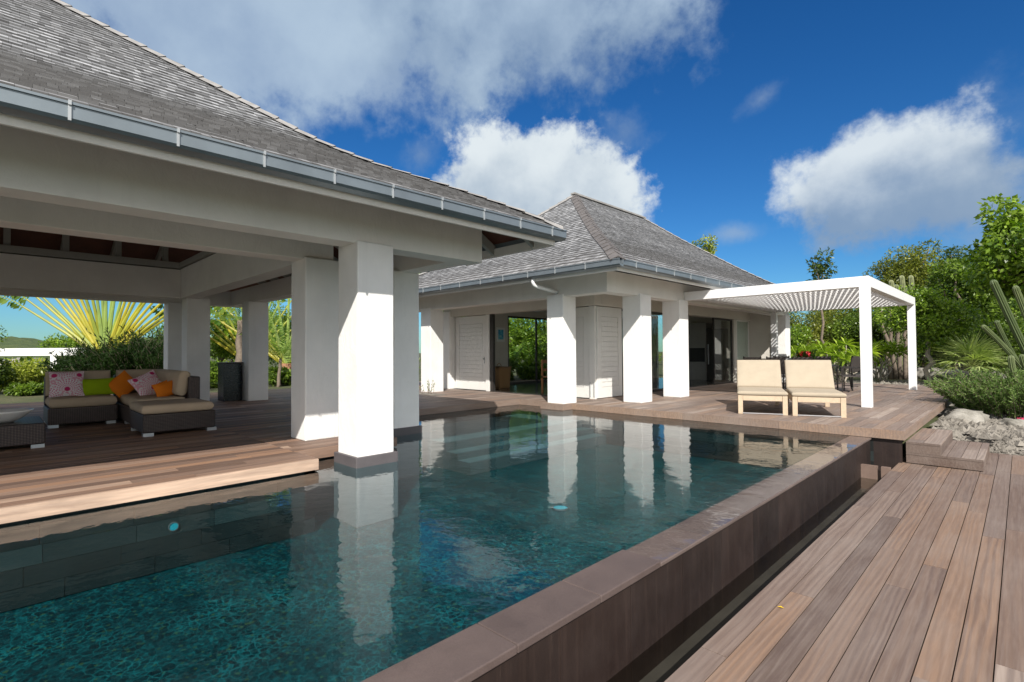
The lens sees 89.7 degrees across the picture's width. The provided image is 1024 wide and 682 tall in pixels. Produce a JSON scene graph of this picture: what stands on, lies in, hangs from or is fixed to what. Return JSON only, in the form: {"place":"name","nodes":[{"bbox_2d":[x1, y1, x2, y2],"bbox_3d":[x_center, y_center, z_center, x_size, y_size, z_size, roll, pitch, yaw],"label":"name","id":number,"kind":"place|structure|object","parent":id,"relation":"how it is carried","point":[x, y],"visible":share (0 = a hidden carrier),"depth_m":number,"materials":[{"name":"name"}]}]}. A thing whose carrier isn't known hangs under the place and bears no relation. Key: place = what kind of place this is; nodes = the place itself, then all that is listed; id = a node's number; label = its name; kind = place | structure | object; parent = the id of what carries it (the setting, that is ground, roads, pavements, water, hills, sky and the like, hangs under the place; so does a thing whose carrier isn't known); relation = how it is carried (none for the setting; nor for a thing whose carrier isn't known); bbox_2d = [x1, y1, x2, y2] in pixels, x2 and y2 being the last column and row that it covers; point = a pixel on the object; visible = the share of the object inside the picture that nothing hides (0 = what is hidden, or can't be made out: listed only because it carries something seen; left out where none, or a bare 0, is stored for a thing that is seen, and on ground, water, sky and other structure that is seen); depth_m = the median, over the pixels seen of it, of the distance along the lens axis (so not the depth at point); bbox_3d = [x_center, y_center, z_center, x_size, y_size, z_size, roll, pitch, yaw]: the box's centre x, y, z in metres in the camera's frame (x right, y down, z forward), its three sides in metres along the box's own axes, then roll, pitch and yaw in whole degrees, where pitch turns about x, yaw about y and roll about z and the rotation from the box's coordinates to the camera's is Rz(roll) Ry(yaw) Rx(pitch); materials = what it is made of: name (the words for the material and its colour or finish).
{"place":"outdoors","nodes":[
{"label":"outdoors","id":0,"kind":"place"},
{"bbox_2d":[0,336,217,358],"bbox_3d":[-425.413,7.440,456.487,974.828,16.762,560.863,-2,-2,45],"label":"hill","id":1,"kind":"structure","parent":0,"point":[12,342],"depth_m":245.75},
{"bbox_2d":[0,444,782,681],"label":"pool floor","id":2,"kind":"structure","parent":0,"point":[445,554],"depth_m":4.48,"materials":[{"name":"tile"}]},
{"bbox_2d":[0,405,873,612],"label":"pool walls","id":3,"kind":"structure","parent":2,"relation":"on","point":[45,558],"depth_m":5.03,"materials":[{"name":"grey tile"}]},
{"bbox_2d":[422,414,605,474],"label":"pool steps","id":4,"kind":"structure","parent":2,"relation":"on","point":[472,447],"depth_m":9.72,"materials":[{"name":"tile"}]},
{"bbox_2d":[552,505,568,510],"bbox_3d":[0.616,2.118,6.537,0.220,0.016,0.220,-2,-2,45],"label":"pool lamp","id":5,"kind":"object","parent":2,"relation":"on","point":[560,507],"visible":1,"depth_m":6.54,"materials":[{"name":"teal"}]},
{"bbox_2d":[0,352,1010,681],"bbox_3d":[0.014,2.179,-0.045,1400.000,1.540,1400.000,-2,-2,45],"label":"ground","id":6,"kind":"structure","parent":0,"point":[4,398],"depth_m":16.72,"materials":[{"name":"soil"}]},
{"bbox_2d":[0,358,16,386],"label":"garden shrub","id":7,"kind":"object","parent":6,"relation":"on","point":[4,368],"visible":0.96,"depth_m":18.90,"materials":[{"name":"green plant"}]},
{"bbox_2d":[3,381,43,395],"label":"garden shrub","id":8,"kind":"object","parent":6,"relation":"on","point":[33,388],"visible":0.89,"depth_m":18.02,"materials":[{"name":"green plant"}]},
{"bbox_2d":[0,357,47,392],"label":"garden shrub","id":9,"kind":"object","parent":6,"relation":"on","point":[23,376],"visible":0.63,"depth_m":19.81,"materials":[{"name":"green plant"}]},
{"bbox_2d":[18,358,48,381],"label":"garden shrub","id":10,"kind":"object","parent":6,"relation":"on","point":[37,367],"visible":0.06,"depth_m":20.56,"materials":[{"name":"green plant"}]},
{"bbox_2d":[0,348,85,367],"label":"garden pergola","id":11,"kind":"object","parent":6,"relation":"on","point":[24,352],"visible":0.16,"depth_m":22.50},
{"bbox_2d":[37,332,81,359],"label":"garden tree","id":12,"kind":"object","parent":6,"relation":"on","point":[54,342],"visible":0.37,"depth_m":35.38,"materials":[{"name":"green plant"}]},
{"bbox_2d":[37,346,96,373],"bbox_3d":[-15.842,1.023,19.061,2.618,1.882,2.524,-1,-1,23],"label":"narrow leaved shrub","id":13,"kind":"object","parent":6,"relation":"on","point":[55,366],"visible":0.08,"depth_m":18.33,"materials":[{"name":"green plant"}]},
{"bbox_2d":[0,296,163,348],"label":"traveller palm","id":14,"kind":"object","parent":6,"relation":"on","point":[98,324],"visible":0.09,"depth_m":23.91,"materials":[{"name":"yellow plant"}]},
{"bbox_2d":[54,335,134,374],"bbox_3d":[-14.660,0.857,18.497,3.456,2.144,2.774,-2,-2,45],"label":"narrow leaved shrub","id":15,"kind":"object","parent":6,"relation":"on","point":[75,367],"visible":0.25,"depth_m":17.79,"materials":[{"name":"green plant"}]},
{"bbox_2d":[70,325,163,394],"bbox_3d":[-13.773,0.621,18.622,2.961,2.610,3.373,-2,-2,45],"label":"narrow leaved shrub","id":16,"kind":"object","parent":6,"relation":"on","point":[112,365],"visible":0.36,"depth_m":17.88,"materials":[{"name":"green plant"}]},
{"bbox_2d":[85,326,163,369],"bbox_3d":[-13.093,0.688,18.680,3.175,2.471,3.916,-2,-2,45],"label":"narrow leaved shrub","id":17,"kind":"object","parent":6,"relation":"on","point":[144,364],"visible":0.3,"depth_m":18.06,"materials":[{"name":"green plant"}]},
{"bbox_2d":[144,316,163,344],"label":"garden tree","id":18,"kind":"object","parent":6,"relation":"on","point":[158,327],"visible":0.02,"depth_m":29.97,"materials":[{"name":"green plant"}]},
{"bbox_2d":[0,392,396,523],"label":"pavilion deck","id":19,"kind":"structure","parent":6,"relation":"on","point":[67,468],"depth_m":5.77,"materials":[{"name":"wood"}]},
{"bbox_2d":[0,416,45,448],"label":"coffee table","id":20,"kind":"object","parent":19,"relation":"on","point":[30,431],"visible":1,"depth_m":6.43,"materials":[{"name":"brown wicker"}]},
{"bbox_2d":[0,408,33,422],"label":"bowl","id":21,"kind":"object","parent":20,"relation":"on","point":[9,415],"visible":1,"depth_m":6.53,"materials":[{"name":"white ceramic"}]},
{"bbox_2d":[43,370,117,428],"bbox_3d":[-7.412,0.966,8.844,0.950,0.896,0.900,-2,-2,45],"label":"sofa module","id":22,"kind":"object","parent":19,"relation":"on","point":[58,411],"visible":0.66,"depth_m":8.58,"materials":[{"name":"brown wicker"}]},
{"bbox_2d":[48,371,84,397],"bbox_3d":[-7.489,0.725,8.656,0.460,0.440,0.144,1,-18,-45],"label":"scatter pillow","id":23,"kind":"object","parent":22,"relation":"on","point":[66,383],"visible":1,"depth_m":8.61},
{"bbox_2d":[82,377,114,395],"bbox_3d":[-7.197,0.794,8.940,0.500,0.300,0.134,-1,-15,-44],"label":"scatter pillow","id":24,"kind":"object","parent":22,"relation":"on","point":[95,386],"visible":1,"depth_m":8.89,"materials":[{"name":"fabric"}]},
{"bbox_2d":[113,369,199,423],"bbox_3d":[-6.328,0.964,9.107,2.120,0.896,0.900,-2,-2,45],"label":"sofa corner","id":25,"kind":"object","parent":19,"relation":"on","point":[186,384],"visible":0.44,"depth_m":8.64,"materials":[{"name":"brown wicker"}]},
{"bbox_2d":[109,370,134,397],"bbox_3d":[-6.919,0.779,9.149,0.134,0.380,0.400,-32,16,49],"label":"scatter pillow","id":26,"kind":"object","parent":25,"relation":"on","point":[120,385],"visible":0.84,"depth_m":9.10,"materials":[{"name":"orange fabric"}]},
{"bbox_2d":[127,370,161,395],"bbox_3d":[-6.327,0.760,8.950,0.134,0.420,0.500,-30,9,22],"label":"scatter pillow","id":27,"kind":"object","parent":25,"relation":"on","point":[142,384],"visible":0.7,"depth_m":8.86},
{"bbox_2d":[151,380,173,396],"bbox_3d":[-5.805,0.805,8.665,0.124,0.260,0.420,-24,0,28],"label":"scatter pillow","id":28,"kind":"object","parent":25,"relation":"on","point":[163,389],"visible":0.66,"depth_m":8.57,"materials":[{"name":"orange fabric"}]},
{"bbox_2d":[129,398,216,436],"bbox_3d":[-5.249,1.154,7.966,0.970,0.455,0.960,-2,-2,45],"label":"ottoman","id":29,"kind":"object","parent":19,"relation":"on","point":[149,418],"visible":1,"depth_m":7.63,"materials":[{"name":"brown wicker"}]},
{"bbox_2d":[217,362,242,400],"bbox_3d":[-7.122,1.016,12.989,0.510,0.963,0.460,-2,-2,45],"label":"stone planter","id":30,"kind":"object","parent":19,"relation":"on","point":[229,381],"visible":1,"depth_m":12.82,"materials":[{"name":"black stone"}]},
{"bbox_2d":[0,0,566,527],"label":"pavilion","id":31,"kind":"structure","parent":19,"relation":"on","point":[132,170],"depth_m":6.10,"materials":[{"name":"paint"}]},
{"bbox_2d":[210,360,224,387],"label":"garden tree","id":32,"kind":"object","parent":6,"relation":"on","point":[213,374],"visible":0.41,"depth_m":21.54,"materials":[{"name":"green plant"}]},
{"bbox_2d":[150,298,290,355],"bbox_3d":[-14.732,-0.971,29.037,9.757,6.633,0.520,0,-1,-26],"label":"traveller palm","id":33,"kind":"object","parent":6,"relation":"on","point":[231,351],"visible":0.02,"depth_m":28.49,"materials":[{"name":"green plant"}]},
{"bbox_2d":[210,313,238,361],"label":"garden tree","id":34,"kind":"object","parent":6,"relation":"on","point":[220,352],"visible":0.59,"depth_m":29.43,"materials":[{"name":"green plant"}]},
{"bbox_2d":[210,300,287,361],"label":"feather palm","id":35,"kind":"object","parent":6,"relation":"on","point":[238,345],"visible":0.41,"depth_m":23.89,"materials":[{"name":"green plant"}]},
{"bbox_2d":[210,298,290,369],"bbox_3d":[-10.897,-0.947,25.033,9.710,6.370,0.511,0,-1,-2],"label":"traveller palm","id":36,"kind":"object","parent":6,"relation":"on","point":[286,361],"visible":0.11,"depth_m":24.99,"materials":[{"name":"green plant"}]},
{"bbox_2d":[236,311,290,386],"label":"feather palm","id":37,"kind":"object","parent":6,"relation":"on","point":[270,349],"visible":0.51,"depth_m":22.10,"materials":[{"name":"green plant"}]},
{"bbox_2d":[268,364,290,385],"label":"garden tree","id":38,"kind":"object","parent":6,"relation":"on","point":[285,379],"visible":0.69,"depth_m":22.56,"materials":[{"name":"green plant"}]},
{"bbox_2d":[268,301,290,343],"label":"garden tree","id":39,"kind":"object","parent":6,"relation":"on","point":[284,317],"visible":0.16,"depth_m":31.70,"materials":[{"name":"green plant"}]},
{"bbox_2d":[0,353,971,388],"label":"scrub","id":40,"kind":"object","parent":6,"relation":"on","point":[28,358],"visible":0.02,"depth_m":34.12,"materials":[{"name":"green plant"}]},
{"bbox_2d":[509,356,521,380],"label":"courtyard shrub","id":41,"kind":"object","parent":6,"relation":"on","point":[513,364],"visible":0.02,"depth_m":21.05,"materials":[{"name":"green plant"}]},
{"bbox_2d":[509,343,534,368],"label":"courtyard palm","id":42,"kind":"object","parent":6,"relation":"on","point":[514,354],"visible":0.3,"depth_m":22.48,"materials":[{"name":"green plant"}]},
{"bbox_2d":[509,318,543,373],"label":"courtyard tree","id":43,"kind":"object","parent":6,"relation":"on","point":[521,328],"visible":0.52,"depth_m":24.46,"materials":[{"name":"green plant"}]},
{"bbox_2d":[517,356,546,379],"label":"courtyard shrub","id":44,"kind":"object","parent":6,"relation":"on","point":[524,372],"visible":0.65,"depth_m":21.77,"materials":[{"name":"green plant"}]},
{"bbox_2d":[521,334,546,359],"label":"tree","id":45,"kind":"object","parent":6,"relation":"on","point":[531,347],"visible":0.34,"depth_m":23.34,"materials":[{"name":"green plant"}]},
{"bbox_2d":[528,319,546,363],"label":"courtyard tree","id":46,"kind":"object","parent":6,"relation":"on","point":[540,325],"visible":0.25,"depth_m":26.37,"materials":[{"name":"green plant"}]},
{"bbox_2d":[268,376,950,440],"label":"deck","id":47,"kind":"structure","parent":6,"relation":"on","point":[899,412],"depth_m":10.88,"materials":[{"name":"wood"}]},
{"bbox_2d":[419,192,790,420],"bbox_3d":[3.406,-1.126,17.422,9.032,6.920,13.082,-2,-2,45],"label":"villa","id":48,"kind":"object","parent":47,"relation":"on","point":[593,278],"visible":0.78,"depth_m":13.16,"materials":[{"name":"paint"}]},
{"bbox_2d":[496,327,504,341],"bbox_3d":[-0.410,-0.230,18.478,0.032,0.510,0.400,-2,-2,45],"label":"framed picture","id":49,"kind":"object","parent":48,"relation":"attached to","point":[500,334],"visible":1,"depth_m":18.45,"materials":[{"name":"white paper"}]},
{"bbox_2d":[495,363,511,388],"bbox_3d":[-0.419,1.125,16.751,0.640,0.805,0.580,-2,-2,45],"label":"wicker basket","id":50,"kind":"object","parent":48,"relation":"on","point":[502,376],"visible":0.81,"depth_m":16.50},
{"bbox_2d":[508,316,547,383],"bbox_3d":[1.363,0.349,20.338,0.062,2.483,4.360,-2,-2,45],"label":"window","id":51,"kind":"structure","parent":48,"relation":"in","point":[536,365],"depth_m":19.86,"materials":[{"name":"brown metal"}]},
{"bbox_2d":[541,360,546,392],"bbox_3d":[1.206,1.005,14.795,0.525,0.946,0.505,-2,-2,45],"label":"wooden chair","id":52,"kind":"object","parent":48,"relation":"on","point":[542,370],"visible":0.3,"depth_m":14.79,"materials":[{"name":"orange wood"}]},
{"bbox_2d":[688,323,711,379],"bbox_3d":[7.666,0.422,20.866,0.730,2.278,0.710,-2,-2,45],"label":"kitchen unit","id":53,"kind":"object","parent":48,"relation":"on","point":[697,351],"visible":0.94,"depth_m":20.60,"materials":[{"name":"black plastic"}]},
{"bbox_2d":[707,328,728,380],"bbox_3d":[8.164,0.533,20.322,0.700,2.028,0.780,-2,-2,45],"label":"sliding door","id":54,"kind":"structure","parent":48,"relation":"on","point":[721,357],"depth_m":20.02,"materials":[{"name":"brown metal"}]},
{"bbox_2d":[712,318,732,384],"bbox_3d":[7.488,0.356,18.264,0.061,2.302,1.600,-2,-2,45],"label":"window","id":55,"kind":"structure","parent":48,"relation":"in","point":[713,319],"depth_m":18.04,"materials":[{"name":"brown metal"}]},
{"bbox_2d":[736,320,748,356],"bbox_3d":[8.694,0.373,19.426,0.061,2.302,1.230,-2,-2,45],"label":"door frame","id":56,"kind":"structure","parent":48,"relation":"in","point":[736,320],"depth_m":19.82,"materials":[{"name":"metal"}]},
{"bbox_2d":[736,360,787,414],"bbox_3d":[4.978,0.878,10.337,0.840,0.974,1.990,-1,-1,23],"label":"sun lounger","id":57,"kind":"object","parent":47,"relation":"on","point":[759,380],"visible":1,"depth_m":10.58,"materials":[{"name":"beige wood"}]},
{"bbox_2d":[766,356,786,388],"bbox_3d":[7.590,0.937,14.612,0.508,1.006,0.615,-2,-2,45],"label":"dining chair","id":58,"kind":"object","parent":47,"relation":"on","point":[782,364],"visible":0.2,"depth_m":14.35,"materials":[{"name":"brown metal"}]},
{"bbox_2d":[684,276,916,407],"bbox_3d":[8.114,0.081,14.117,3.974,2.685,6.426,-2,-2,45],"label":"pergola","id":59,"kind":"object","parent":47,"relation":"on","point":[864,294],"visible":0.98,"depth_m":12.60,"materials":[{"name":"metal"}]},
{"bbox_2d":[784,360,846,417],"bbox_3d":[5.797,0.865,9.948,0.840,0.974,1.990,-1,-1,24],"label":"sun lounger","id":60,"kind":"object","parent":47,"relation":"on","point":[810,381],"visible":1,"depth_m":10.18,"materials":[{"name":"beige fabric"}]},
{"bbox_2d":[836,356,860,390],"bbox_3d":[9.928,0.930,15.009,0.615,1.006,0.508,0,-1,-17],"label":"dining chair","id":61,"kind":"object","parent":47,"relation":"on","point":[855,361],"visible":0.59,"depth_m":15.13,"materials":[{"name":"brown metal"}]},
{"bbox_2d":[841,367,860,391],"bbox_3d":[9.475,0.916,14.189,0.615,1.006,0.508,-1,-2,38],"label":"dining chair","id":62,"kind":"object","parent":47,"relation":"on","point":[843,375],"visible":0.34,"depth_m":14.18,"materials":[{"name":"brown metal"}]},
{"bbox_2d":[472,440,870,681],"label":"infinity wall","id":63,"kind":"structure","parent":6,"relation":"on","point":[640,629],"depth_m":3.40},
{"bbox_2d":[361,550,659,681],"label":"dry coping","id":64,"kind":"object","parent":63,"relation":"on","point":[475,651],"visible":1,"depth_m":2.46,"materials":[{"name":"stone"}]},
{"bbox_2d":[626,436,871,566],"bbox_3d":[3.062,1.431,5.554,0.275,0.026,6.340,-2,-2,45],"label":"wet coping","id":65,"kind":"object","parent":63,"relation":"on","point":[664,547],"visible":0.97,"depth_m":4.30,"materials":[{"name":"stone"}]},
{"bbox_2d":[692,234,717,254],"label":"skyline tree","id":66,"kind":"object","parent":6,"relation":"on","point":[706,246],"visible":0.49,"depth_m":41.74,"materials":[{"name":"green plant"}]},
{"bbox_2d":[639,481,878,681],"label":"overflow trough","id":67,"kind":"object","parent":6,"relation":"on","point":[673,662],"depth_m":3.95,"materials":[{"name":"stone"}]},
{"bbox_2d":[861,464,890,488],"bbox_3d":[5.059,1.961,7.150,0.336,0.450,0.080,-2,-2,45],"label":"trough weir","id":68,"kind":"object","parent":67,"relation":"in","point":[869,476],"visible":0.5,"depth_m":7.16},
{"bbox_2d":[790,323,815,359],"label":"hedge shrub","id":69,"kind":"object","parent":6,"relation":"on","point":[796,339],"visible":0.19,"depth_m":24.65,"materials":[{"name":"green plant"}]},
{"bbox_2d":[788,310,824,346],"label":"hedge shrub","id":70,"kind":"object","parent":6,"relation":"on","point":[794,320],"visible":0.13,"depth_m":28.63,"materials":[{"name":"green plant"}]},
{"bbox_2d":[790,342,841,365],"bbox_3d":[13.140,0.947,23.042,2.416,1.815,2.693,0,-1,-26],"label":"plumeria","id":71,"kind":"object","parent":6,"relation":"on","point":[793,350],"visible":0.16,"depth_m":22.65,"materials":[{"name":"green plant"}]},
{"bbox_2d":[805,247,836,346],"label":"slender tree","id":72,"kind":"object","parent":6,"relation":"on","point":[820,268],"visible":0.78,"depth_m":25.04,"materials":[{"name":"green plant"}]},
{"bbox_2d":[804,309,853,367],"bbox_3d":[18.492,-0.320,29.936,3.143,4.710,3.948,-2,-2,45],"label":"hedge shrub","id":73,"kind":"object","parent":6,"relation":"on","point":[831,316],"visible":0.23,"depth_m":29.47,"materials":[{"name":"green plant"}]},
{"bbox_2d":[806,308,872,370],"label":"wide tree","id":74,"kind":"object","parent":6,"relation":"on","point":[851,310],"visible":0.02,"depth_m":33.83,"materials":[{"name":"green plant"}]},
{"bbox_2d":[664,453,1023,681],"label":"deck","id":75,"kind":"structure","parent":6,"relation":"on","point":[874,583],"depth_m":3.42,"materials":[{"name":"wood"}]},
{"bbox_2d":[906,428,989,470],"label":"deck steps","id":76,"kind":"structure","parent":75,"relation":"on","point":[935,447],"depth_m":7.37,"materials":[{"name":"wood"}]},
{"bbox_2d":[809,336,881,382],"bbox_3d":[13.784,0.804,21.511,2.982,2.019,2.930,-2,-2,45],"label":"plumeria","id":77,"kind":"object","parent":6,"relation":"on","point":[831,350],"visible":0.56,"depth_m":21.23,"materials":[{"name":"green plant"}]},
{"bbox_2d":[823,308,884,365],"bbox_3d":[18.777,-0.030,27.961,3.368,4.043,4.039,-2,-2,45],"label":"hedge shrub","id":78,"kind":"object","parent":6,"relation":"on","point":[847,334],"visible":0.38,"depth_m":27.60,"materials":[{"name":"green plant"}]},
{"bbox_2d":[843,307,918,365],"bbox_3d":[19.468,0.069,27.068,3.170,3.802,3.509,-2,-2,45],"label":"hedge shrub","id":79,"kind":"object","parent":6,"relation":"on","point":[879,336],"visible":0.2,"depth_m":26.68,"materials":[{"name":"green plant"}]},
{"bbox_2d":[857,338,907,381],"bbox_3d":[15.861,0.817,21.963,2.263,1.973,2.150,-1,-1,27],"label":"plumeria","id":80,"kind":"object","parent":6,"relation":"on","point":[891,348],"visible":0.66,"depth_m":21.81,"materials":[{"name":"green plant"}]},
{"bbox_2d":[870,438,902,480],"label":"pool end wall","id":81,"kind":"structure","parent":6,"relation":"on","point":[888,452],"depth_m":7.58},
{"bbox_2d":[873,275,916,369],"bbox_3d":[19.317,-0.729,25.984,2.147,5.186,0.299,0,-1,0],"label":"organ pipe cactus","id":82,"kind":"object","parent":6,"relation":"on","point":[902,280],"visible":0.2,"depth_m":25.92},
{"bbox_2d":[871,288,938,379],"bbox_3d":[18.677,-0.322,24.367,3.507,4.536,1.513,0,-1,1],"label":"twin trunk tree","id":83,"kind":"object","parent":6,"relation":"on","point":[897,372],"visible":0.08,"depth_m":23.92,"materials":[{"name":"green plant"}]},
{"bbox_2d":[862,238,952,297],"bbox_3d":[22.241,-1.838,28.874,4.366,7.682,4.586,-1,-1,16],"label":"broadleaf tree","id":84,"kind":"object","parent":6,"relation":"on","point":[913,263],"visible":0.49,"depth_m":28.28,"materials":[{"name":"green plant"}]},
{"bbox_2d":[917,367,929,379],"bbox_3d":[19.195,1.533,23.945,1.015,0.611,0.894,-2,-2,45],"label":"boulder","id":85,"kind":"object","parent":6,"relation":"on","point":[920,375],"visible":0.35,"depth_m":23.78,"materials":[{"name":"stone"}]},
{"bbox_2d":[883,302,969,367],"bbox_3d":[26.606,-0.882,32.831,5.975,5.954,6.496,-2,-2,45],"label":"wide tree","id":86,"kind":"object","parent":6,"relation":"on","point":[923,357],"visible":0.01,"depth_m":32.84,"materials":[{"name":"green plant"}]},
{"bbox_2d":[834,380,1023,468],"bbox_3d":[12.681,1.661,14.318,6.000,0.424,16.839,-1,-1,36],"label":"limestone gravel","id":87,"kind":"structure","parent":6,"relation":"on","point":[988,431],"depth_m":8.90,"materials":[{"name":"gravel"}]},
{"bbox_2d":[872,282,990,383],"bbox_3d":[16.196,-0.217,20.007,3.591,4.136,3.440,-2,-2,45],"label":"tree","id":88,"kind":"object","parent":87,"relation":"on","point":[937,318],"visible":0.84,"depth_m":19.48,"materials":[{"name":"green plant"}]},
{"bbox_2d":[944,409,989,422],"bbox_3d":[9.209,1.642,10.485,0.806,0.524,0.738,-2,-2,45],"label":"boulder","id":89,"kind":"object","parent":87,"relation":"on","point":[972,415],"visible":0.45,"depth_m":10.31,"materials":[{"name":"stone"}]},
{"bbox_2d":[919,365,1023,418],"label":"rosemary bush","id":90,"kind":"object","parent":87,"relation":"on","point":[984,391],"visible":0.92,"depth_m":10.63,"materials":[{"name":"green plant"}]},
{"bbox_2d":[929,329,1015,381],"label":"fan palm","id":91,"kind":"object","parent":87,"relation":"on","point":[972,349],"visible":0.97,"depth_m":18.25,"materials":[{"name":"green plant"}]},
{"bbox_2d":[960,193,1023,302],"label":"tall tree","id":92,"kind":"object","parent":87,"relation":"on","point":[993,256],"visible":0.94,"depth_m":16.77,"materials":[{"name":"green plant"}]},
{"bbox_2d":[998,418,1023,426],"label":"boulder","id":93,"kind":"object","parent":87,"relation":"on","point":[1013,422],"visible":0.5,"depth_m":9.79,"materials":[{"name":"stone"}]},
{"bbox_2d":[916,335,958,367],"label":"hedge shrub","id":94,"kind":"object","parent":6,"relation":"on","point":[935,355],"visible":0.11,"depth_m":28.73,"materials":[{"name":"green plant"}]},
{"bbox_2d":[930,368,952,380],"bbox_3d":[19.219,1.531,22.983,0.908,0.660,1.017,0,-1,-3],"label":"boulder","id":95,"kind":"object","parent":6,"relation":"on","point":[936,376],"visible":0.4,"depth_m":22.92,"materials":[{"name":"stone"}]},
{"bbox_2d":[930,244,971,369],"bbox_3d":[26.562,-1.902,30.804,3.053,7.832,2.730,-1,-1,21],"label":"broadleaf tree","id":96,"kind":"object","parent":6,"relation":"on","point":[948,252],"visible":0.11,"depth_m":30.55,"materials":[{"name":"green plant"}]},
{"bbox_2d":[944,369,968,378],"bbox_3d":[19.122,1.482,21.969,1.061,0.579,0.898,-1,-1,26],"label":"boulder","id":97,"kind":"object","parent":6,"relation":"on","point":[948,373],"visible":0.33,"depth_m":21.84,"materials":[{"name":"stone"}]},
{"bbox_2d":[925,256,1014,371],"bbox_3d":[22.288,-1.181,24.875,3.774,6.206,4.016,-2,-2,45],"label":"glossy tree","id":98,"kind":"object","parent":6,"relation":"on","point":[952,271],"visible":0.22,"depth_m":24.61,"materials":[{"name":"green plant"}]},
{"bbox_2d":[959,296,1023,367],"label":"glossy tree","id":99,"kind":"object","parent":6,"relation":"on","point":[1014,310],"visible":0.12,"depth_m":22.37,"materials":[{"name":"green plant"}]},
{"bbox_2d":[965,318,1023,372],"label":"hedge shrub","id":100,"kind":"object","parent":6,"relation":"on","point":[1009,335],"visible":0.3,"depth_m":19.71,"materials":[{"name":"green plant"}]},
{"bbox_2d":[981,280,1023,382],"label":"column cactus","id":101,"kind":"object","parent":6,"relation":"on","point":[1013,359],"depth_m":11.16,"materials":[{"name":"plant"}]},
{"bbox_2d":[0,0,1023,352],"label":"sky","id":102,"kind":"structure","parent":0,"point":[782,132],"materials":[{"name":"blue"}]},
{"bbox_2d":[795,349,815,358],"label":"flowers","id":103,"kind":"object","parent":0,"point":[803,353],"visible":0.69,"depth_m":14.81,"materials":[{"name":"red plant"}]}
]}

